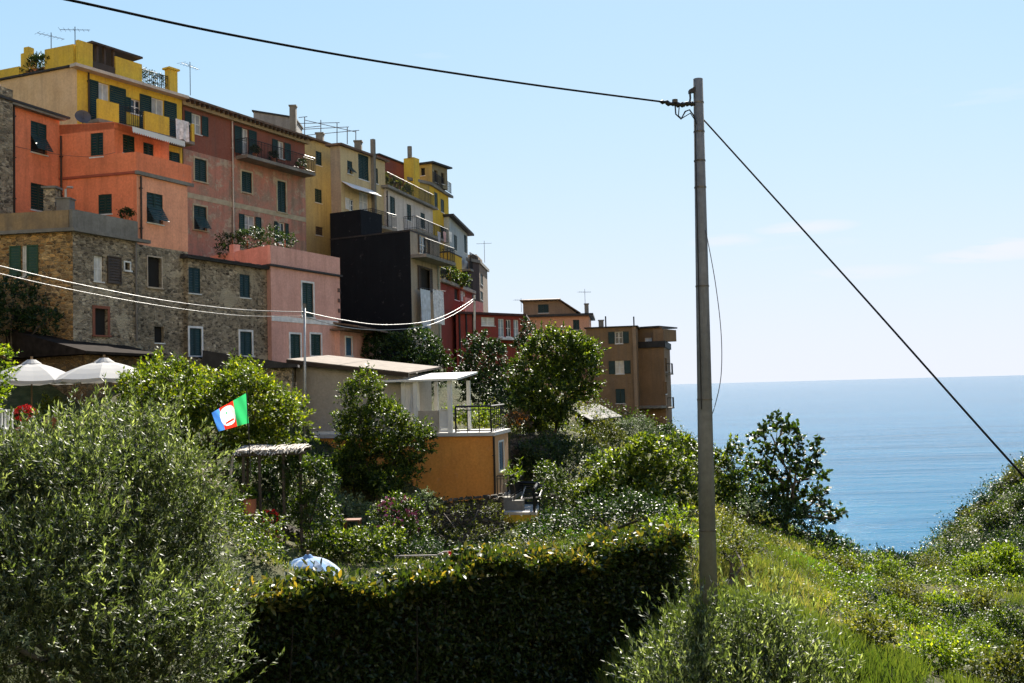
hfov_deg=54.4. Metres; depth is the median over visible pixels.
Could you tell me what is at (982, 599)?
shrub
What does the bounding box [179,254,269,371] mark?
stone cottage
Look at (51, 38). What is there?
roof antenna
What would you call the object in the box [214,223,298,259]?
terrace bushes
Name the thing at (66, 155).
thin house wire
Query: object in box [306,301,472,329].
twisted cable
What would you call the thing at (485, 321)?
window
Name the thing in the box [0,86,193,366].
orange house
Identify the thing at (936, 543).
valley scrub
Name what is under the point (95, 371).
parasol
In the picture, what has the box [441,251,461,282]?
yellow box bay
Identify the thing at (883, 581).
shrub
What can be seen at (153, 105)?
window
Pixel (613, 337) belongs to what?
window
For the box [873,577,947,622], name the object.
shrub
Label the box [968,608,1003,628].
valley bush
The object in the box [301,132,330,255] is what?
pale yellow house
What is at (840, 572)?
lime weeds
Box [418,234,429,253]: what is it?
window
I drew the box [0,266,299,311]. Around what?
twisted cable
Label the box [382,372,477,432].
white pergola
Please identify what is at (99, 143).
window
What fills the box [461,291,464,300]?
window
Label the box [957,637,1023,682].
shrub
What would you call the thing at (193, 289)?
window
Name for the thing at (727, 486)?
wild pear
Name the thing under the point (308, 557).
blue parasol
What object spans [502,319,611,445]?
magnolia tree
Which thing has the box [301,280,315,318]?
window
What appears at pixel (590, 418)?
canvas canopy
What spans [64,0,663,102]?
overhead cable
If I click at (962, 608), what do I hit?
valley bush
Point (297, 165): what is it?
potted plant
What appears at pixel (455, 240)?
window
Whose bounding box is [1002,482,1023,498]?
hill bush
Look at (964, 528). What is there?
hillside scrub
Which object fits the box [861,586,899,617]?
valley bush
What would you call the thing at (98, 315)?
window
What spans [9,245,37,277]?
window
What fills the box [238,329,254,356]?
window
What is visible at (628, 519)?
garden scrub
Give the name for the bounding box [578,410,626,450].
reddish bush
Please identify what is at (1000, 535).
hill bush
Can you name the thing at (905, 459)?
sea
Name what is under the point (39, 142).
window
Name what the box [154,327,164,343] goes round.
window
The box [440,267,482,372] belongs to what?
red house
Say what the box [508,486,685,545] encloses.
shaded shrub
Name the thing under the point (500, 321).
window
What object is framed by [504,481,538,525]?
stone landing
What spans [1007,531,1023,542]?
slope bush
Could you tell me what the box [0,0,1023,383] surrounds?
sky
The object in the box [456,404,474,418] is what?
white flower bush
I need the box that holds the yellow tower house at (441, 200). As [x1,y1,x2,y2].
[407,177,452,251]
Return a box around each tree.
[0,373,284,682]
[126,345,320,476]
[325,361,438,504]
[361,323,456,395]
[453,328,517,417]
[501,456,524,499]
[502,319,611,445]
[570,428,697,518]
[739,409,848,532]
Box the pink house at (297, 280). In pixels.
[210,244,342,362]
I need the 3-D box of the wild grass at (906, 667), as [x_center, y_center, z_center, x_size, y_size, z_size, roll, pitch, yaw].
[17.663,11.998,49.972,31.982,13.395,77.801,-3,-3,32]
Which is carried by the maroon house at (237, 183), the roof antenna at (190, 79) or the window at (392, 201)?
the roof antenna at (190, 79)
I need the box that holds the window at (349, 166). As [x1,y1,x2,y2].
[347,160,356,174]
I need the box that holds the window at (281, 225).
[274,221,288,243]
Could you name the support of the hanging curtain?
hanging from the black wall house at (385, 277)
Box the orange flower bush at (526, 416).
[503,405,533,438]
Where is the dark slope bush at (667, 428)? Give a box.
[651,422,695,450]
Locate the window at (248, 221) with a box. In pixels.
[239,213,260,235]
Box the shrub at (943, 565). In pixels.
[914,563,951,579]
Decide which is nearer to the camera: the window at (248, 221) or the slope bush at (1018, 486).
the window at (248, 221)
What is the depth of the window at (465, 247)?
98.67 m
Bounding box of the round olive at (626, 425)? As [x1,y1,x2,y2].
[605,413,664,445]
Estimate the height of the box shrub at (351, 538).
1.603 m
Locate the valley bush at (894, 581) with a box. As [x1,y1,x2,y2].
[865,572,925,603]
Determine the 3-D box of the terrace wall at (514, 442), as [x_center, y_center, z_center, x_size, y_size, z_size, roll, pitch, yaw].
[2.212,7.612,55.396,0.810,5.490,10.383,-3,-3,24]
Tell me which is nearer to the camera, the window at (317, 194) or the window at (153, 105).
the window at (153, 105)
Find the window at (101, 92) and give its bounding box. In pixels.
[90,79,125,124]
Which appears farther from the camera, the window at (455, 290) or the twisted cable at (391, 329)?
the window at (455, 290)
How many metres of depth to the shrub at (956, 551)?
54.10 m
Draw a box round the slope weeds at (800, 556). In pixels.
[694,475,1023,681]
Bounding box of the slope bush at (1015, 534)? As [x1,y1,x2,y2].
[1006,528,1023,542]
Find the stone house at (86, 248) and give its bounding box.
[0,209,150,359]
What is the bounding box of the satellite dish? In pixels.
[75,110,90,123]
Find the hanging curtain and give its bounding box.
[420,287,445,327]
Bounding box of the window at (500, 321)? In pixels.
[498,319,503,337]
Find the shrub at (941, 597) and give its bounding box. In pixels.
[919,583,974,617]
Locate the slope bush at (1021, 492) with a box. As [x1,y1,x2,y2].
[1018,483,1023,505]
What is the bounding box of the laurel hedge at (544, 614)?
[176,521,693,682]
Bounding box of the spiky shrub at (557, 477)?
[532,458,593,522]
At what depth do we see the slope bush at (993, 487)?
131.26 m
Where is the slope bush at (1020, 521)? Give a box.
[1010,509,1023,529]
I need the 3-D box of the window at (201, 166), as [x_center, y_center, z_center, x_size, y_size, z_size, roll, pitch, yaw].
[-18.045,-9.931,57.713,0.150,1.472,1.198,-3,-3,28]
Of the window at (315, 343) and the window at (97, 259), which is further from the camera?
the window at (315, 343)
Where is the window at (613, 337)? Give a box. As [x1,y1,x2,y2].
[608,331,628,343]
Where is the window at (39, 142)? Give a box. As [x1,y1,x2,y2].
[30,121,52,156]
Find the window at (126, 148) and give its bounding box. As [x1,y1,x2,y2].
[123,134,133,152]
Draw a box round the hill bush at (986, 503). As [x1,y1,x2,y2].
[972,501,1004,517]
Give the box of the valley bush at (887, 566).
[865,549,927,586]
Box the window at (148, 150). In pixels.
[143,142,152,155]
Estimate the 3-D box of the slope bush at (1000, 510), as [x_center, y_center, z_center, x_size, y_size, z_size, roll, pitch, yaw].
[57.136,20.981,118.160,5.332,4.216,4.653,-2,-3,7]
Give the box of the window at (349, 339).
[345,336,353,356]
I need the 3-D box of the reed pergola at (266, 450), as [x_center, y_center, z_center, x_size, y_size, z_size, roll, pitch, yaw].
[-7.578,4.961,31.505,2.331,3.360,3.522,-1,-3,-8]
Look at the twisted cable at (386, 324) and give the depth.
52.06 m
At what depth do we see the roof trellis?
74.95 m
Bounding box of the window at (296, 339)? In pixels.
[289,332,301,358]
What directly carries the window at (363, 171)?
in the beige house at (357, 176)
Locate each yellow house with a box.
[0,40,194,162]
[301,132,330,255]
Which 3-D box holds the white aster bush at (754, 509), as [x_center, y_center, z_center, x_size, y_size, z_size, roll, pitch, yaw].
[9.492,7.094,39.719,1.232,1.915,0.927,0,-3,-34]
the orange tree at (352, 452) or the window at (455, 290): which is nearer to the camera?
the orange tree at (352, 452)
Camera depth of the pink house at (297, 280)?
53.63 m
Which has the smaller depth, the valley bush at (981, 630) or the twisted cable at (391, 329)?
the valley bush at (981, 630)
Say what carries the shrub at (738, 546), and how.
on the ground at (20, 396)
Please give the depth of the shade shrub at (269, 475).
34.70 m
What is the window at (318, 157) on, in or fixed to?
in the pale yellow house at (318, 197)
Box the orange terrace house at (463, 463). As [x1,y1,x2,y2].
[286,355,523,502]
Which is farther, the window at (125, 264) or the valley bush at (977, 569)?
the window at (125, 264)
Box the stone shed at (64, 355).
[6,329,160,405]
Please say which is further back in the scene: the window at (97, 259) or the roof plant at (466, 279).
the roof plant at (466, 279)
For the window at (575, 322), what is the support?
in the rose house at (558, 311)
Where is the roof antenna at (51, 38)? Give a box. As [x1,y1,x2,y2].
[39,33,62,47]
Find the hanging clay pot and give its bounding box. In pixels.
[239,485,257,515]
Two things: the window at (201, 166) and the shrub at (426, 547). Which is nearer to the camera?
the shrub at (426, 547)
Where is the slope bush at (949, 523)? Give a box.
[941,520,964,539]
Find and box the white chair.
[0,409,13,440]
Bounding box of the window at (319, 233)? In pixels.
[316,226,323,236]
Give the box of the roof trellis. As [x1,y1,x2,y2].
[299,116,358,143]
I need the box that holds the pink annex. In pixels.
[330,322,395,359]
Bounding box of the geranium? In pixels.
[13,403,42,439]
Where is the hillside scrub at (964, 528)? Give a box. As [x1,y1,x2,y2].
[927,462,1023,552]
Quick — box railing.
[142,67,166,87]
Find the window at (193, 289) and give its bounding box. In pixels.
[188,267,201,294]
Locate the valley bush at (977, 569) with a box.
[951,562,994,585]
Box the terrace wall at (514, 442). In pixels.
[510,430,573,467]
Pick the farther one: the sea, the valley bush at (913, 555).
the sea
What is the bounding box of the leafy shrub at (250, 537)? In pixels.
[202,486,290,570]
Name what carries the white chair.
on the ground at (20, 396)
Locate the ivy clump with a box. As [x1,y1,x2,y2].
[508,315,539,369]
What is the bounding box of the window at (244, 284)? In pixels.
[239,274,251,298]
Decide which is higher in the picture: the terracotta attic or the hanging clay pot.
the terracotta attic
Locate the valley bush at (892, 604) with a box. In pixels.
[872,591,923,631]
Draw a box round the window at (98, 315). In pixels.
[92,305,111,336]
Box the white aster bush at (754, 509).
[736,496,763,527]
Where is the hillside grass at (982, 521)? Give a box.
[916,475,1023,552]
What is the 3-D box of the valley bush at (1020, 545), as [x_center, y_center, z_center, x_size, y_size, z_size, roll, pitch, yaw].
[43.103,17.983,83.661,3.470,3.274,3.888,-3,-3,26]
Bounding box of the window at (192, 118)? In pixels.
[185,110,208,136]
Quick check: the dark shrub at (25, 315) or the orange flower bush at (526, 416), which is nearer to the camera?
the dark shrub at (25, 315)
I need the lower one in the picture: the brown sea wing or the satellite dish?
the brown sea wing
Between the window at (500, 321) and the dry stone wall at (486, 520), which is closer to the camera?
the dry stone wall at (486, 520)
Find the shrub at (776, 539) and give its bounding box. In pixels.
[767,534,786,548]
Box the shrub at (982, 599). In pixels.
[956,588,1008,614]
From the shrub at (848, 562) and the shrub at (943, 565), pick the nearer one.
the shrub at (848, 562)
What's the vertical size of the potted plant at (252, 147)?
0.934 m
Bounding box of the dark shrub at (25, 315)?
[0,267,63,367]
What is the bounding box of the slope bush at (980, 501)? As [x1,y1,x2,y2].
[969,492,1002,511]
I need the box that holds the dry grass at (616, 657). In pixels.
[587,538,786,682]
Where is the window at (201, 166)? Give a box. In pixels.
[193,156,208,183]
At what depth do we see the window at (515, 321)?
83.66 m
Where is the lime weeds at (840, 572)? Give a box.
[798,531,1023,682]
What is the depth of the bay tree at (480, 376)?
61.55 m
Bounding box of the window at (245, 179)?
[240,169,252,195]
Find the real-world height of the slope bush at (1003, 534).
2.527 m
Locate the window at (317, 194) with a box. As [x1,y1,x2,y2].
[315,189,322,204]
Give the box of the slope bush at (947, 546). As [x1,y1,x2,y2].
[937,541,974,555]
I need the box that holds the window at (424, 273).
[417,265,432,292]
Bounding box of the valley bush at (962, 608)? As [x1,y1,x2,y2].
[933,598,974,623]
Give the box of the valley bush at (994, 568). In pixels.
[951,551,1013,583]
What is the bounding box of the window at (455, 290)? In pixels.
[454,288,459,301]
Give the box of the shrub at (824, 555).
[805,549,834,564]
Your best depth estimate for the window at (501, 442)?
45.57 m
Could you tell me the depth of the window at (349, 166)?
70.70 m
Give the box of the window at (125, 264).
[123,261,132,271]
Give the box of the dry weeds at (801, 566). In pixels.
[716,511,954,625]
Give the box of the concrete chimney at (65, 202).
[55,186,75,210]
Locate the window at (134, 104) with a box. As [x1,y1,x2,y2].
[126,97,141,115]
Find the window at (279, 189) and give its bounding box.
[276,178,287,213]
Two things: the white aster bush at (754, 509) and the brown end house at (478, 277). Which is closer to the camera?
the white aster bush at (754, 509)
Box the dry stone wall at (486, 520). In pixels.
[417,493,503,537]
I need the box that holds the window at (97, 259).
[93,256,104,282]
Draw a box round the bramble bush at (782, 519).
[720,485,861,555]
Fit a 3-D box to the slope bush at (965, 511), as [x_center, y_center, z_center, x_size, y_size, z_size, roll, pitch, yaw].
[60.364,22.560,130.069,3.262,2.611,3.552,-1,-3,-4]
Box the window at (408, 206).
[407,204,411,221]
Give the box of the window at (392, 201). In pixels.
[390,196,394,213]
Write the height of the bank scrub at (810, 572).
4.629 m
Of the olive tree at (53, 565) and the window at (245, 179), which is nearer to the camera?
the olive tree at (53, 565)
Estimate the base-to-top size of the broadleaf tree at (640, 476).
4.432 m
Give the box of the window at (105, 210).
[99,194,112,214]
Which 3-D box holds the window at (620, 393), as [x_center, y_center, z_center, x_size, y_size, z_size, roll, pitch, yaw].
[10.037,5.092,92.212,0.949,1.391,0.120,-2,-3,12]
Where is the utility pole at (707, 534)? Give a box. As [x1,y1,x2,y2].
[660,78,717,609]
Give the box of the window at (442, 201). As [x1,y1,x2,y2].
[441,199,444,213]
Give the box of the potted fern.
[116,206,136,219]
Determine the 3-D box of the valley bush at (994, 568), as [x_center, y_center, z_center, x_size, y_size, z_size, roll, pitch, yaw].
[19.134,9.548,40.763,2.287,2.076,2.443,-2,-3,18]
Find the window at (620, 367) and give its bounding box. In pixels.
[609,360,630,374]
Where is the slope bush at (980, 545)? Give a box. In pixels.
[975,541,1000,551]
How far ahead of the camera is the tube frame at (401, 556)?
30.71 m
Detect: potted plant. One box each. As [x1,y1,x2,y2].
[249,144,260,156]
[268,150,279,161]
[296,158,306,168]
[388,175,402,188]
[401,183,413,194]
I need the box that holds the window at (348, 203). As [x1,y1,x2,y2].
[345,197,352,210]
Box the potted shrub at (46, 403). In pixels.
[35,392,69,430]
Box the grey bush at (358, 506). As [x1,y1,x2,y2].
[326,477,395,531]
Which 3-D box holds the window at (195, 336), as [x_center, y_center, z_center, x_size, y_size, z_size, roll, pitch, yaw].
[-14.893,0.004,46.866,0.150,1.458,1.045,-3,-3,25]
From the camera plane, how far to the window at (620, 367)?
92.40 m
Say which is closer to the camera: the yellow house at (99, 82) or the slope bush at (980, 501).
the yellow house at (99, 82)
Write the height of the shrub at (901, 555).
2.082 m
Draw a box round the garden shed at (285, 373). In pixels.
[202,350,300,427]
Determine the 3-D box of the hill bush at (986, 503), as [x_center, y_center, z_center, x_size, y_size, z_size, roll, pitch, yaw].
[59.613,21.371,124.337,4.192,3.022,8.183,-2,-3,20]
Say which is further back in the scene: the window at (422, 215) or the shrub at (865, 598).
the window at (422, 215)
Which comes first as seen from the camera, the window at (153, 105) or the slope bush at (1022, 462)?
the window at (153, 105)
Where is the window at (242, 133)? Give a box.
[234,125,256,154]
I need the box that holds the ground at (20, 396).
[0,358,1023,682]
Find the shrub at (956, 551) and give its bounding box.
[925,547,978,562]
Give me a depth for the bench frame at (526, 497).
44.88 m
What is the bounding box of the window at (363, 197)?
[359,192,367,210]
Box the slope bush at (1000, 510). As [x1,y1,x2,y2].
[968,501,1014,532]
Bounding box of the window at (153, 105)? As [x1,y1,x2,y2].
[140,94,176,136]
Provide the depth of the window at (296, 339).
53.19 m
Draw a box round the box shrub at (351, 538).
[290,520,407,563]
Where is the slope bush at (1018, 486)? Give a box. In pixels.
[1009,481,1023,497]
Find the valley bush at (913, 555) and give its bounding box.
[909,551,935,566]
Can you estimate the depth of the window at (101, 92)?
52.24 m
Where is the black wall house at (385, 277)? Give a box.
[330,209,455,368]
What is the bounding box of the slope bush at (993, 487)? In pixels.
[988,479,1005,495]
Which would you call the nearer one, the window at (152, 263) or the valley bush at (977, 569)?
the valley bush at (977, 569)
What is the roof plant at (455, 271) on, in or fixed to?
on the red house at (455, 296)
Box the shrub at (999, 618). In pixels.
[968,598,1023,649]
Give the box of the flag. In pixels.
[212,388,250,477]
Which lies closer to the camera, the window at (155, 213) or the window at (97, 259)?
the window at (97, 259)
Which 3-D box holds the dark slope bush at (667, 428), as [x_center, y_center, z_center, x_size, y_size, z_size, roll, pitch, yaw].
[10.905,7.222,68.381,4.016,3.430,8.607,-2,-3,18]
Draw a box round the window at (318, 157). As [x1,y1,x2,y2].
[315,151,322,166]
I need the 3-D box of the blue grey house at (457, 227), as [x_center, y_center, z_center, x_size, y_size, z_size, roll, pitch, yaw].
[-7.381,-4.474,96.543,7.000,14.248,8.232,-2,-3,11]
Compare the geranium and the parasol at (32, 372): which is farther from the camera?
the parasol at (32, 372)
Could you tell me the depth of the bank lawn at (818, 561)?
33.38 m
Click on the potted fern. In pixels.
(126, 210)
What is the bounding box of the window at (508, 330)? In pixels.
[506,320,511,337]
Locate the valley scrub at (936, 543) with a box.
[568,399,1023,553]
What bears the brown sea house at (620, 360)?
on the ground at (20, 396)
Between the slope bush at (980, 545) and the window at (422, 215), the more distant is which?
the slope bush at (980, 545)
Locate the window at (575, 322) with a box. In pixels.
[573,320,578,330]
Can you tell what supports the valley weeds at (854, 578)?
on the ground at (20, 396)
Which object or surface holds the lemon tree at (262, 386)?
on the ground at (20, 396)
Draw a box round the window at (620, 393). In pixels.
[615,389,625,403]
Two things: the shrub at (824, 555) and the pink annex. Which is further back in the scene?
the pink annex
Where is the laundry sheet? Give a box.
[176,119,188,141]
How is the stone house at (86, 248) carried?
on the ground at (20, 396)
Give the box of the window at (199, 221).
[192,203,211,232]
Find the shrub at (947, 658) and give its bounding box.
[896,624,989,678]
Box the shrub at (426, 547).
[392,528,545,562]
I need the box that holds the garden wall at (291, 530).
[257,514,341,545]
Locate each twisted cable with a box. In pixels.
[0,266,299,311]
[0,273,303,316]
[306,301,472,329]
[308,298,474,324]
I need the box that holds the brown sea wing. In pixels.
[638,326,676,428]
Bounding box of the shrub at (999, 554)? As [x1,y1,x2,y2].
[939,540,1023,581]
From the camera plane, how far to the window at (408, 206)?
78.93 m
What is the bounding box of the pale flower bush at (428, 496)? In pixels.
[407,486,443,543]
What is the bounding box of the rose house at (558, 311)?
[520,298,594,405]
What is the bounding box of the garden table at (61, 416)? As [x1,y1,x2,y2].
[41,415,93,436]
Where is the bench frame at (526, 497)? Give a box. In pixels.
[521,485,544,515]
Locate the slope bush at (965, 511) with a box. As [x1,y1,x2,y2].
[958,507,978,517]
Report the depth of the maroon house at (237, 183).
60.44 m
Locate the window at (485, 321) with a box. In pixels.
[481,317,495,326]
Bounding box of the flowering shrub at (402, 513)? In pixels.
[364,489,433,556]
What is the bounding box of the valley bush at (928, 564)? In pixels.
[909,549,953,572]
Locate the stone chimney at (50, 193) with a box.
[41,185,62,210]
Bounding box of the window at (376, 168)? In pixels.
[376,168,378,184]
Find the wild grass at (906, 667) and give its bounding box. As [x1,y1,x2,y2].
[693,479,1023,682]
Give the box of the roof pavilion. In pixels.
[419,161,451,193]
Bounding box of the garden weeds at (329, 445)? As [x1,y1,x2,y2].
[130,354,751,565]
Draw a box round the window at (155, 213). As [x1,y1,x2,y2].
[146,192,168,225]
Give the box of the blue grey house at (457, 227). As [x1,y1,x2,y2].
[442,214,477,274]
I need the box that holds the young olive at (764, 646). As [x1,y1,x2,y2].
[599,556,865,682]
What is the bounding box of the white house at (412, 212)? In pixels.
[381,171,448,243]
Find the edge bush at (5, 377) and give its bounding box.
[0,343,22,414]
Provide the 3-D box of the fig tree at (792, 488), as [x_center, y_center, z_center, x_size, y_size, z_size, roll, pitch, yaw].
[12.044,5.755,42.561,4.669,5.978,2.661,-2,-3,0]
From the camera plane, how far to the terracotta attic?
87.04 m
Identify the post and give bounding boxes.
[473,295,475,344]
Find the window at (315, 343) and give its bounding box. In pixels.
[309,332,322,356]
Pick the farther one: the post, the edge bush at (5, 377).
the post
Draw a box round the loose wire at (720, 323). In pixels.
[705,230,721,413]
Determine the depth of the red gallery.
81.70 m
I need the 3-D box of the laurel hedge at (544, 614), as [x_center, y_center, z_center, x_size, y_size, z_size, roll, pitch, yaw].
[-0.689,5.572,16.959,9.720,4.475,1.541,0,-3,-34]
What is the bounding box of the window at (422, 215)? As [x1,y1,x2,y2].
[421,213,424,229]
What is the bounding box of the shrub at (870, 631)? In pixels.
[834,604,901,648]
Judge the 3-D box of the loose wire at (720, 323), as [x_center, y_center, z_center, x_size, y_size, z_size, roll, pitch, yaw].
[3.423,-0.289,16.939,0.258,3.233,0.096,-3,-3,24]
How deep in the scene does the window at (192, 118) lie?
57.80 m
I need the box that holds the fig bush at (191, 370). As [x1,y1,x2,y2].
[106,351,210,453]
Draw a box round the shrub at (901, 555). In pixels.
[856,542,921,576]
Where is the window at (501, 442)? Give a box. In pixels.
[498,439,505,472]
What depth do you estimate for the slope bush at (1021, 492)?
117.09 m
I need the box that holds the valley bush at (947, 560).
[934,553,966,570]
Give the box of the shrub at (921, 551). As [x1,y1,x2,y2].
[904,548,942,559]
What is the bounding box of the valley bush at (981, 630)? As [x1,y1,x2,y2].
[964,616,1006,647]
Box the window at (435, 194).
[434,192,438,209]
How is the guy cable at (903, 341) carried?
attached to the utility pole at (707, 534)
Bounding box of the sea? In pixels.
[671,375,1023,554]
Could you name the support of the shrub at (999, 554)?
on the ground at (20, 396)
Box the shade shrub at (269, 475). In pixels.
[218,455,310,514]
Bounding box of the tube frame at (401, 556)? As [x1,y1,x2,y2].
[394,551,447,564]
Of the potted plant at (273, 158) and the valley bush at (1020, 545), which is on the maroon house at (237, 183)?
the potted plant at (273, 158)
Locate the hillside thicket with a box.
[907,451,1023,557]
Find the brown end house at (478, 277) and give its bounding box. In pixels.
[466,254,488,311]
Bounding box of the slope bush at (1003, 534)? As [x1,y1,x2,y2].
[999,528,1016,535]
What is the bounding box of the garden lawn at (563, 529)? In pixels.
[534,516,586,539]
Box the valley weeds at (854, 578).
[811,537,1023,680]
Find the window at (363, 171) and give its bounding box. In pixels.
[358,154,369,181]
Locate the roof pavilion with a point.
(434, 172)
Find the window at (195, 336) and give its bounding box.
[188,326,202,356]
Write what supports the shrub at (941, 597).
on the ground at (20, 396)
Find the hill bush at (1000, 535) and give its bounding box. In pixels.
[988,530,1015,545]
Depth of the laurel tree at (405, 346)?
59.57 m
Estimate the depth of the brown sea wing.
94.31 m
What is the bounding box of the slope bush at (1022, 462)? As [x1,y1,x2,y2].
[1006,457,1023,467]
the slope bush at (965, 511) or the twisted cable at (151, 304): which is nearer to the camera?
the twisted cable at (151, 304)
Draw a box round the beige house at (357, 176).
[325,139,396,232]
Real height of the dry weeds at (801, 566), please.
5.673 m
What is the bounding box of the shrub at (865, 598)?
[845,589,880,610]
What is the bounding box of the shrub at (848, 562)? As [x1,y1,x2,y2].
[829,551,865,577]
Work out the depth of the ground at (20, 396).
36.83 m
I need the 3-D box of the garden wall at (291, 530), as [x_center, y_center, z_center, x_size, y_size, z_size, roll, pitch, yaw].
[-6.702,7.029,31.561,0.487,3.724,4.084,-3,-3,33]
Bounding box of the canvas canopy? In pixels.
[575,403,622,432]
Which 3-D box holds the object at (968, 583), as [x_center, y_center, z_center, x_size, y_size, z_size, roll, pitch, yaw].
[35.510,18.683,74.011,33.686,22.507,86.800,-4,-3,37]
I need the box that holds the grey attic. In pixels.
[252,104,303,132]
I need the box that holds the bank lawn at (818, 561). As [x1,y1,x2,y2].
[777,533,874,583]
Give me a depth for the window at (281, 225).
63.88 m
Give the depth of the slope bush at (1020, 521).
113.49 m
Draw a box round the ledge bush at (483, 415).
[444,402,504,428]
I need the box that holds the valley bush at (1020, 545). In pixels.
[1010,537,1023,557]
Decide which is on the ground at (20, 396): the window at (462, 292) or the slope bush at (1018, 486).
the slope bush at (1018, 486)
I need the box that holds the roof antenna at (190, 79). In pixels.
[177,62,198,94]
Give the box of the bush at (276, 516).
[253,509,285,541]
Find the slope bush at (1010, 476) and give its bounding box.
[1001,465,1023,485]
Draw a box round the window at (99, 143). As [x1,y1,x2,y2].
[89,133,103,158]
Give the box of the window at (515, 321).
[513,320,517,337]
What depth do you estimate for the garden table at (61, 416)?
34.07 m
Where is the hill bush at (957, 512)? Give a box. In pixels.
[953,504,968,522]
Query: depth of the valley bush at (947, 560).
50.63 m
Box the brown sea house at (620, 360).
[584,316,639,422]
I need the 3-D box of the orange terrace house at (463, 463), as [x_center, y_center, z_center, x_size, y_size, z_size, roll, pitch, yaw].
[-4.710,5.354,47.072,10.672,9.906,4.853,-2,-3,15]
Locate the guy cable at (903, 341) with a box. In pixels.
[704,119,1023,477]
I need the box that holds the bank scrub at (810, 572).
[715,512,925,642]
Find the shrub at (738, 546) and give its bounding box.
[716,506,769,586]
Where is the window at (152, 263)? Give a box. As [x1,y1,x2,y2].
[146,255,163,289]
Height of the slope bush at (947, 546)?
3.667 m
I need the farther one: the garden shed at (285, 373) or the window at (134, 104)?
the window at (134, 104)
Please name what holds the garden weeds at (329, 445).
on the ground at (20, 396)
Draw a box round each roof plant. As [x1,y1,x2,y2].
[440,266,462,281]
[452,272,472,288]
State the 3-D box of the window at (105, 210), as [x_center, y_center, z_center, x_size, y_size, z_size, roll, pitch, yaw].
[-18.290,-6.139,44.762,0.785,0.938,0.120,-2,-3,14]
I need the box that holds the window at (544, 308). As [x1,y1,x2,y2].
[538,304,548,313]
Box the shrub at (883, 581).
[868,575,909,592]
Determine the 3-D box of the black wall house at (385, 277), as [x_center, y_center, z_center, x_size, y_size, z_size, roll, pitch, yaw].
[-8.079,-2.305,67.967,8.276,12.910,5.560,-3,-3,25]
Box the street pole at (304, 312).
[302,304,307,451]
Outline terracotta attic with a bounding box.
[376,146,419,198]
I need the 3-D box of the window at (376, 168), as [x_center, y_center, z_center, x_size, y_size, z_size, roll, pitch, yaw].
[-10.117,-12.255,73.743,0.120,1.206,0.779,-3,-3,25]
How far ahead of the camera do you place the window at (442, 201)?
92.64 m
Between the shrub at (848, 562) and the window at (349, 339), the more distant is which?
the window at (349, 339)
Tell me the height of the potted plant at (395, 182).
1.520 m
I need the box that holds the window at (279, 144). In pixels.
[272,139,290,160]
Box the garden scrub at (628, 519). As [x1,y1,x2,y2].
[475,383,759,551]
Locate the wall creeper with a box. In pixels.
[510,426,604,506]
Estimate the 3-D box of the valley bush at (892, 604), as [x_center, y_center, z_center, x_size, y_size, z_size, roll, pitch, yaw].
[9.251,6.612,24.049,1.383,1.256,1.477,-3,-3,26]
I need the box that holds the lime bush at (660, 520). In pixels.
[641,498,698,564]
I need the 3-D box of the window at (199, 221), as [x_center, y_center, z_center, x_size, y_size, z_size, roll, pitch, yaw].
[-17.885,-7.141,57.488,0.929,1.563,1.177,-2,-3,0]
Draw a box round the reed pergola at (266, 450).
[228,443,310,550]
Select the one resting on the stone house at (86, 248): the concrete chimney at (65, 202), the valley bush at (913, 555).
the concrete chimney at (65, 202)
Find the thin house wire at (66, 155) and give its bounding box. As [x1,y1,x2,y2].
[15,146,114,156]
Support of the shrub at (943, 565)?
on the ground at (20, 396)
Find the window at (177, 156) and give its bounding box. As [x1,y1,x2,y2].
[169,151,179,162]
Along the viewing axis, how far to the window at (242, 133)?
61.11 m
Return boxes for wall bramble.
[419,496,508,544]
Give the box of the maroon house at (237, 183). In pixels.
[182,97,315,256]
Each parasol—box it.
[0,356,81,433]
[51,355,138,431]
[289,550,339,574]
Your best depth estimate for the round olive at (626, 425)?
65.63 m
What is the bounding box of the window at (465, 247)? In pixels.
[464,235,467,254]
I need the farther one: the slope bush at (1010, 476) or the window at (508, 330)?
the slope bush at (1010, 476)
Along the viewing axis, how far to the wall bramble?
39.49 m
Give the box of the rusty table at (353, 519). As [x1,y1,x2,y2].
[343,518,361,530]
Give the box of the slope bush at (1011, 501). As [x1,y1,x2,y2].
[1006,492,1023,511]
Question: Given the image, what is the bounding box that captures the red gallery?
[451,311,529,385]
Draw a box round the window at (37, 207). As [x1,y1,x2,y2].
[30,183,43,211]
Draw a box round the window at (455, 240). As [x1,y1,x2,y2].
[454,235,457,251]
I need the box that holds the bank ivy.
[226,524,708,682]
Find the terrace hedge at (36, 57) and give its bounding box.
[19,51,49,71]
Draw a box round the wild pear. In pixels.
[683,432,768,505]

